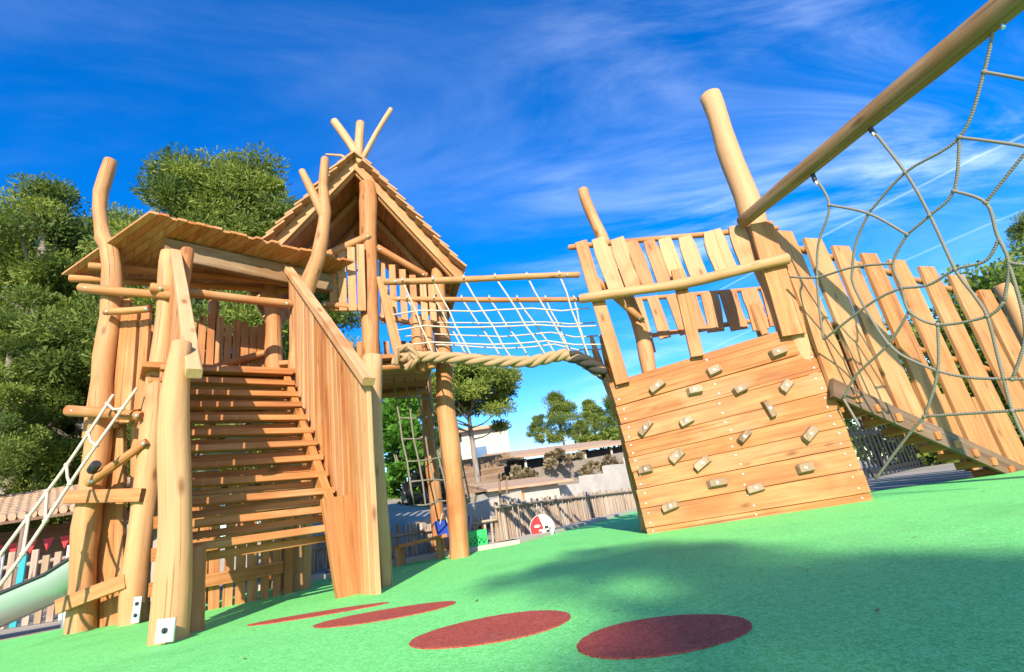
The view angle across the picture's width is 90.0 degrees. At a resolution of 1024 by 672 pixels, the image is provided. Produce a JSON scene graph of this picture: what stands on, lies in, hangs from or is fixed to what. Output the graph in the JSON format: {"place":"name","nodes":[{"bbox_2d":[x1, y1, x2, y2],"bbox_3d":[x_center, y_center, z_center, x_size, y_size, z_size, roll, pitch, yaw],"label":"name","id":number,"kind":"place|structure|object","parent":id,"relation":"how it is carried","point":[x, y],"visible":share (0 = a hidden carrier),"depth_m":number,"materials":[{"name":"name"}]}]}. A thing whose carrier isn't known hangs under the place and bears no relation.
{"place":"outdoors","nodes":[
{"label":"outdoors","id":0,"kind":"place"},
{"bbox_2d":[0,456,982,640],"bbox_3d":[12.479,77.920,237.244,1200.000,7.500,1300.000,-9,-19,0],"label":"ground","id":1,"kind":"structure","parent":0,"point":[402,515],"depth_m":7.26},
{"bbox_2d":[0,205,68,492],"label":"pine tree","id":2,"kind":"object","parent":1,"relation":"on","point":[7,280],"visible":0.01,"depth_m":17.40,"materials":[{"name":"green plant"}]},
{"bbox_2d":[0,307,86,539],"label":"pine tree","id":3,"kind":"object","parent":1,"relation":"on","point":[20,438],"visible":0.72,"depth_m":13.20,"materials":[{"name":"green plant"}]},
{"bbox_2d":[0,171,99,528],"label":"pine tree","id":4,"kind":"object","parent":1,"relation":"on","point":[41,217],"visible":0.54,"depth_m":16.36,"materials":[{"name":"green plant"}]},
{"bbox_2d":[0,477,129,590],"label":"tiled shed","id":5,"kind":"structure","parent":1,"relation":"on","point":[16,507],"depth_m":11.57,"materials":[{"name":"ceramic"}]},
{"bbox_2d":[0,535,69,553],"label":"bunting","id":6,"kind":"object","parent":5,"relation":"hanging from","point":[13,547],"visible":0.47,"depth_m":10.74,"materials":[{"name":"red fabric"}]},
{"bbox_2d":[4,199,144,527],"bbox_3d":[-15.061,1.973,18.623,8.110,14.843,7.450,5,-24,-35],"label":"pine tree","id":7,"kind":"object","parent":1,"relation":"on","point":[78,426],"visible":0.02,"depth_m":17.95,"materials":[{"name":"green plant"}]},
{"bbox_2d":[0,539,156,628],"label":"picket fence","id":8,"kind":"object","parent":1,"relation":"on","point":[35,562],"visible":0.17,"depth_m":5.83,"materials":[{"name":"white paint"}]},
{"bbox_2d":[55,285,129,523],"bbox_3d":[-17.817,3.833,20.129,7.129,13.048,6.549,-19,-22,27],"label":"pine tree","id":9,"kind":"object","parent":1,"relation":"on","point":[70,428],"depth_m":18.56,"materials":[{"name":"green plant"}]},
{"bbox_2d":[61,213,154,521],"bbox_3d":[-17.046,2.193,22.086,9.158,17.460,8.007,1,-21,-26],"label":"pine tree","id":10,"kind":"object","parent":1,"relation":"on","point":[139,317],"depth_m":23.26,"materials":[{"name":"green plant"}]},
{"bbox_2d":[3,142,262,521],"bbox_3d":[-11.215,0.396,16.600,7.018,15.304,8.027,-21,-23,31],"label":"pine tree","id":11,"kind":"object","parent":1,"relation":"on","point":[166,191],"visible":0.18,"depth_m":15.42,"materials":[{"name":"green plant"}]},
{"bbox_2d":[0,423,271,628],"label":"slide","id":12,"kind":"object","parent":1,"relation":"on","point":[32,595],"visible":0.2,"depth_m":4.29,"materials":[{"name":"silver metal"}]},
{"bbox_2d":[129,289,260,522],"bbox_3d":[-12.242,2.623,21.723,7.754,14.783,6.780,-12,-19,10],"label":"pine tree","id":13,"kind":"object","parent":1,"relation":"on","point":[196,302],"visible":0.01,"depth_m":20.44,"materials":[{"name":"green plant"}]},
{"bbox_2d":[81,141,337,525],"bbox_3d":[-9.242,0.263,17.278,7.759,15.459,8.446,-14,-20,14],"label":"pine tree","id":14,"kind":"object","parent":1,"relation":"on","point":[258,183],"visible":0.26,"depth_m":18.06,"materials":[{"name":"green plant"}]},
{"bbox_2d":[239,198,387,515],"bbox_3d":[-7.463,1.067,19.554,6.804,14.837,7.782,-8,-19,-4],"label":"pine tree","id":15,"kind":"object","parent":1,"relation":"on","point":[339,318],"visible":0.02,"depth_m":20.45,"materials":[{"name":"green plant"}]},
{"bbox_2d":[150,508,636,605],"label":"kerb","id":16,"kind":"structure","parent":1,"relation":"on","point":[423,557],"depth_m":6.14,"materials":[{"name":"concrete"}]},
{"bbox_2d":[468,529,487,546],"bbox_3d":[-0.436,2.498,6.269,0.255,0.220,0.235,-5,-20,-11],"label":"plastic crate","id":17,"kind":"object","parent":16,"relation":"on","point":[478,537],"visible":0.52,"depth_m":6.17,"materials":[{"name":"green plastic"}]},
{"bbox_2d":[530,514,553,534],"bbox_3d":[0.407,2.650,7.073,0.351,0.350,0.090,-3,-20,-18],"label":"play panel","id":18,"kind":"object","parent":16,"relation":"on","point":[541,523],"visible":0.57,"depth_m":7.05,"materials":[{"name":"white paint"}]},
{"bbox_2d":[382,397,424,499],"bbox_3d":[-2.743,2.866,12.882,1.694,3.342,1.450,-3,-20,-16],"label":"ivy shrub","id":19,"kind":"object","parent":1,"relation":"on","point":[396,476],"visible":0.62,"depth_m":12.61,"materials":[{"name":"green plant"}]},
{"bbox_2d":[397,465,444,506],"bbox_3d":[-1.992,3.526,11.595,1.230,1.226,0.815,1,-21,-26],"label":"dry shrub","id":20,"kind":"object","parent":1,"relation":"on","point":[418,497],"visible":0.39,"depth_m":11.44,"materials":[{"name":"green plant"}]},
{"bbox_2d":[421,430,441,463],"bbox_3d":[-3.164,4.951,21.850,1.736,1.834,1.833,-24,-24,37],"label":"leafy shrub","id":21,"kind":"object","parent":1,"relation":"on","point":[438,444],"visible":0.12,"depth_m":21.78,"materials":[{"name":"green plant"}]},
{"bbox_2d":[428,471,445,503],"bbox_3d":[-1.676,3.724,12.490,0.951,1.009,0.784,1,-22,-28],"label":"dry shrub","id":22,"kind":"object","parent":1,"relation":"on","point":[443,494],"visible":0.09,"depth_m":12.20,"materials":[{"name":"green plant"}]},
{"bbox_2d":[257,487,636,569],"bbox_3d":[2.305,3.884,11.933,2.144,0.591,15.800,-22,-23,32],"label":"stick fence","id":23,"kind":"object","parent":1,"relation":"on","point":[608,503],"visible":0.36,"depth_m":7.85,"materials":[{"name":"beige wood"}]},
{"bbox_2d":[405,491,522,531],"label":"wall","id":24,"kind":"structure","parent":1,"relation":"on","point":[484,509],"depth_m":8.56,"materials":[{"name":"concrete"}]},
{"bbox_2d":[420,422,509,459],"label":"flat roofed house","id":25,"kind":"structure","parent":1,"relation":"on","point":[492,442],"depth_m":28.10,"materials":[{"name":"beige paint"}]},
{"bbox_2d":[476,446,486,457],"bbox_3d":[-1.746,6.453,27.864,0.800,0.820,0.050,-7,-19,-6],"label":"window","id":26,"kind":"structure","parent":25,"relation":"in","point":[482,450],"depth_m":27.91,"materials":[{"name":"blue glass"}]},
{"bbox_2d":[415,352,523,482],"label":"umbrella pine","id":27,"kind":"object","parent":1,"relation":"on","point":[473,386],"visible":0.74,"depth_m":15.74,"materials":[{"name":"green plant"}]},
{"bbox_2d":[438,453,525,500],"bbox_3d":[-1.350,4.646,15.607,3.255,2.174,4.884,-7,-19,-5],"label":"terraced seating","id":28,"kind":"object","parent":1,"relation":"on","point":[490,466],"visible":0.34,"depth_m":16.45,"materials":[{"name":"beige wood"}]},
{"bbox_2d":[501,464,539,480],"bbox_3d":[0.191,4.332,15.866,1.398,0.765,1.062,-2,-20,-19],"label":"dry shrub","id":29,"kind":"object","parent":28,"relation":"on","point":[517,472],"visible":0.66,"depth_m":15.71,"materials":[{"name":"beige plant"}]},
{"bbox_2d":[498,470,501,515],"bbox_3d":[-0.184,2.721,8.283,0.126,1.072,0.043,-9,-19,0],"label":"wooden pole","id":30,"kind":"object","parent":1,"relation":"on","point":[500,497],"visible":0.5,"depth_m":8.34,"materials":[{"name":"beige wood"}]},
{"bbox_2d":[0,470,1023,671],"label":"play surface","id":31,"kind":"object","parent":1,"relation":"on","point":[947,595],"visible":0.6,"depth_m":1.82,"materials":[{"name":"green rubber"}]},
{"bbox_2d":[55,156,391,645],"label":"stair tower","id":32,"kind":"structure","parent":31,"relation":"on","point":[328,381],"depth_m":4.01,"materials":[{"name":"wood"}]},
{"bbox_2d":[0,388,137,588],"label":"rope ladder","id":33,"kind":"object","parent":32,"relation":"hanging from","point":[94,466],"visible":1,"depth_m":3.64,"materials":[{"name":"white fabric"}]},
{"bbox_2d":[246,602,388,625],"bbox_3d":[-0.983,1.410,2.593,0.724,0.008,0.171,-9,-19,0],"label":"red spot","id":34,"kind":"object","parent":31,"relation":"on","point":[313,614],"visible":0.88,"depth_m":2.57,"materials":[{"name":"rubber"}]},
{"bbox_2d":[249,107,469,590],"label":"gable tower","id":35,"kind":"structure","parent":31,"relation":"on","point":[375,216],"depth_m":6.05,"materials":[{"name":"wood"}]},
{"bbox_2d":[393,377,469,505],"bbox_3d":[-0.976,1.241,6.197,0.860,1.539,0.113,7,-25,-39],"label":"cargo net","id":36,"kind":"object","parent":35,"relation":"hanging from","point":[425,439],"visible":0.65,"depth_m":6.09,"materials":[{"name":"fabric"}]},
{"bbox_2d":[383,270,608,379],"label":"rope bridge","id":37,"kind":"structure","parent":35,"relation":"attached to","point":[410,355],"depth_m":5.23,"materials":[{"name":"fabric"}]},
{"bbox_2d":[313,601,455,627],"bbox_3d":[-0.554,1.209,2.217,0.624,0.008,0.312,-9,-19,0],"label":"red spot","id":38,"kind":"object","parent":31,"relation":"on","point":[384,614],"visible":0.88,"depth_m":2.20,"materials":[{"name":"rubber"}]},
{"bbox_2d":[393,533,446,566],"bbox_3d":[-1.012,2.368,5.671,0.605,0.252,0.304,0,-21,-26],"label":"timber table","id":39,"kind":"object","parent":31,"relation":"on","point":[399,549],"visible":0.96,"depth_m":5.62,"materials":[{"name":"brown wood"}]},
{"bbox_2d":[434,513,471,536],"bbox_3d":[-0.732,2.333,6.366,0.460,0.288,0.177,-9,-19,0],"label":"blue bag","id":40,"kind":"object","parent":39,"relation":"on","point":[441,527],"visible":0.41,"depth_m":6.30,"materials":[{"name":"fabric"}]},
{"bbox_2d":[409,610,570,649],"bbox_3d":[-0.065,0.909,1.589,0.501,0.008,0.402,-9,-19,0],"label":"red spot","id":41,"kind":"object","parent":31,"relation":"on","point":[495,629],"visible":0.94,"depth_m":1.55,"materials":[{"name":"rubber"}]},
{"bbox_2d":[576,614,751,659],"bbox_3d":[0.357,0.712,1.220,0.411,0.008,0.353,-9,-19,0],"label":"red spot","id":42,"kind":"object","parent":31,"relation":"on","point":[655,637],"visible":1,"depth_m":1.19,"materials":[{"name":"rubber"}]},
{"bbox_2d":[568,88,1023,533],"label":"climbing tower","id":43,"kind":"structure","parent":31,"relation":"on","point":[753,428],"depth_m":4.80,"materials":[{"name":"wood"}]},
{"bbox_2d":[736,0,1023,479],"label":"climbing web","id":44,"kind":"object","parent":43,"relation":"attached to","point":[985,21],"visible":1,"depth_m":3.66,"materials":[{"name":"fabric"}]},
{"bbox_2d":[507,457,523,465],"bbox_3d":[-1.646,5.692,20.894,4.305,1.271,1.211,-5,-20,-13],"label":"timber pergola","id":45,"kind":"object","parent":1,"relation":"on","point":[516,460],"visible":0.13,"depth_m":20.95,"materials":[{"name":"brown wood"}]},
{"bbox_2d":[467,477,573,508],"bbox_3d":[0.120,4.152,13.138,2.443,1.047,1.800,2,-22,-29],"label":"white hut","id":46,"kind":"object","parent":1,"relation":"on","point":[551,489],"visible":0.43,"depth_m":12.73,"materials":[{"name":"beige paint"}]},
{"bbox_2d":[524,414,551,444],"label":"pine tree","id":47,"kind":"object","parent":1,"relation":"on","point":[531,428],"visible":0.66,"depth_m":35.59,"materials":[{"name":"green plant"}]},
{"bbox_2d":[534,390,592,444],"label":"pine tree","id":48,"kind":"object","parent":1,"relation":"on","point":[559,406],"visible":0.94,"depth_m":32.30,"materials":[{"name":"green plant"}]},
{"bbox_2d":[531,452,623,486],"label":"stone wall","id":49,"kind":"structure","parent":1,"relation":"on","point":[568,470],"depth_m":20.68,"materials":[{"name":"beige stone"}]},
{"bbox_2d":[543,447,584,469],"bbox_3d":[1.961,4.727,20.048,1.681,0.831,1.185,-4,-20,-13],"label":"dry shrub","id":50,"kind":"object","parent":49,"relation":"on","point":[556,454],"visible":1,"depth_m":19.84,"materials":[{"name":"beige plant"}]},
{"bbox_2d":[570,419,591,440],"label":"pine tree","id":51,"kind":"object","parent":1,"relation":"on","point":[581,426],"visible":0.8,"depth_m":29.61,"materials":[{"name":"green plant"}]},
{"bbox_2d":[571,397,613,438],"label":"pine tree","id":52,"kind":"object","parent":1,"relation":"on","point":[591,408],"visible":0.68,"depth_m":35.66,"materials":[{"name":"green plant"}]},
{"bbox_2d":[559,457,630,507],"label":"white wall","id":53,"kind":"structure","parent":1,"relation":"on","point":[613,477],"depth_m":14.71,"materials":[{"name":"beige paint"}]},
{"bbox_2d":[574,427,620,451],"bbox_3d":[4.860,5.649,27.594,2.750,1.288,2.100,-17,-21,22],"label":"hedge plant","id":54,"kind":"object","parent":1,"relation":"on","point":[605,434],"visible":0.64,"depth_m":27.25,"materials":[{"name":"green plant"}]},
{"bbox_2d":[578,454,623,475],"bbox_3d":[3.323,4.759,18.801,1.866,0.770,1.282,-9,-19,0],"label":"dry shrub","id":55,"kind":"object","parent":1,"relation":"on","point":[588,467],"visible":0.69,"depth_m":18.78,"materials":[{"name":"beige plant"}]},
{"bbox_2d":[597,395,617,433],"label":"pine tree","id":56,"kind":"object","parent":1,"relation":"on","point":[606,402],"visible":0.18,"depth_m":37.32,"materials":[{"name":"green plant"}]},
{"bbox_2d":[829,320,932,466],"bbox_3d":[9.987,1.790,14.794,3.242,4.918,3.450,-9,-19,0],"label":"bushy tree","id":57,"kind":"object","parent":1,"relation":"on","point":[847,423],"visible":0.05,"depth_m":13.98,"materials":[{"name":"green plant"}]},
{"bbox_2d":[842,315,937,465],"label":"bushy tree","id":58,"kind":"object","parent":1,"relation":"on","point":[899,356],"visible":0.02,"depth_m":16.27,"materials":[{"name":"green plant"}]},
{"bbox_2d":[848,425,937,477],"bbox_3d":[9.676,2.474,11.878,12.639,0.900,0.034,7,-25,-39],"label":"black fence","id":59,"kind":"object","parent":1,"relation":"on","point":[875,469],"visible":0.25,"depth_m":9.61,"materials":[{"name":"metal"}]},
{"bbox_2d":[892,316,989,462],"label":"bushy tree","id":60,"kind":"object","parent":1,"relation":"on","point":[919,340],"visible":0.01,"depth_m":15.95,"materials":[{"name":"green plant"}]},
{"bbox_2d":[888,361,1023,465],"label":"bushy tree","id":61,"kind":"object","parent":1,"relation":"on","point":[971,394],"visible":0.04,"depth_m":11.07,"materials":[{"name":"green plant"}]},
{"bbox_2d":[911,257,1023,380],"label":"bushy tree","id":62,"kind":"object","parent":1,"relation":"on","point":[989,281],"visible":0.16,"depth_m":12.83,"materials":[{"name":"green plant"}]},
{"bbox_2d":[967,235,1023,375],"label":"bushy tree","id":63,"kind":"object","parent":1,"relation":"on","point":[1013,249],"visible":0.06,"depth_m":15.53,"materials":[{"name":"green plant"}]},
{"bbox_2d":[975,317,1020,434],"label":"bushy tree","id":64,"kind":"object","parent":1,"relation":"on","point":[998,392],"visible":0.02,"depth_m":10.93,"materials":[{"name":"green plant"}]},
{"bbox_2d":[1004,210,1023,294],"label":"pine tree","id":65,"kind":"object","parent":1,"relation":"on","point":[1017,230],"visible":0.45,"depth_m":20.57,"materials":[{"name":"green plant"}]},
{"bbox_2d":[0,0,1023,536],"label":"sky","id":66,"kind":"structure","parent":0,"point":[503,110],"materials":[{"name":"blue"}]},
{"bbox_2d":[483,440,622,479],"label":"long building","id":67,"kind":"structure","parent":0,"point":[535,462],"depth_m":23.58,"materials":[{"name":"concrete"}]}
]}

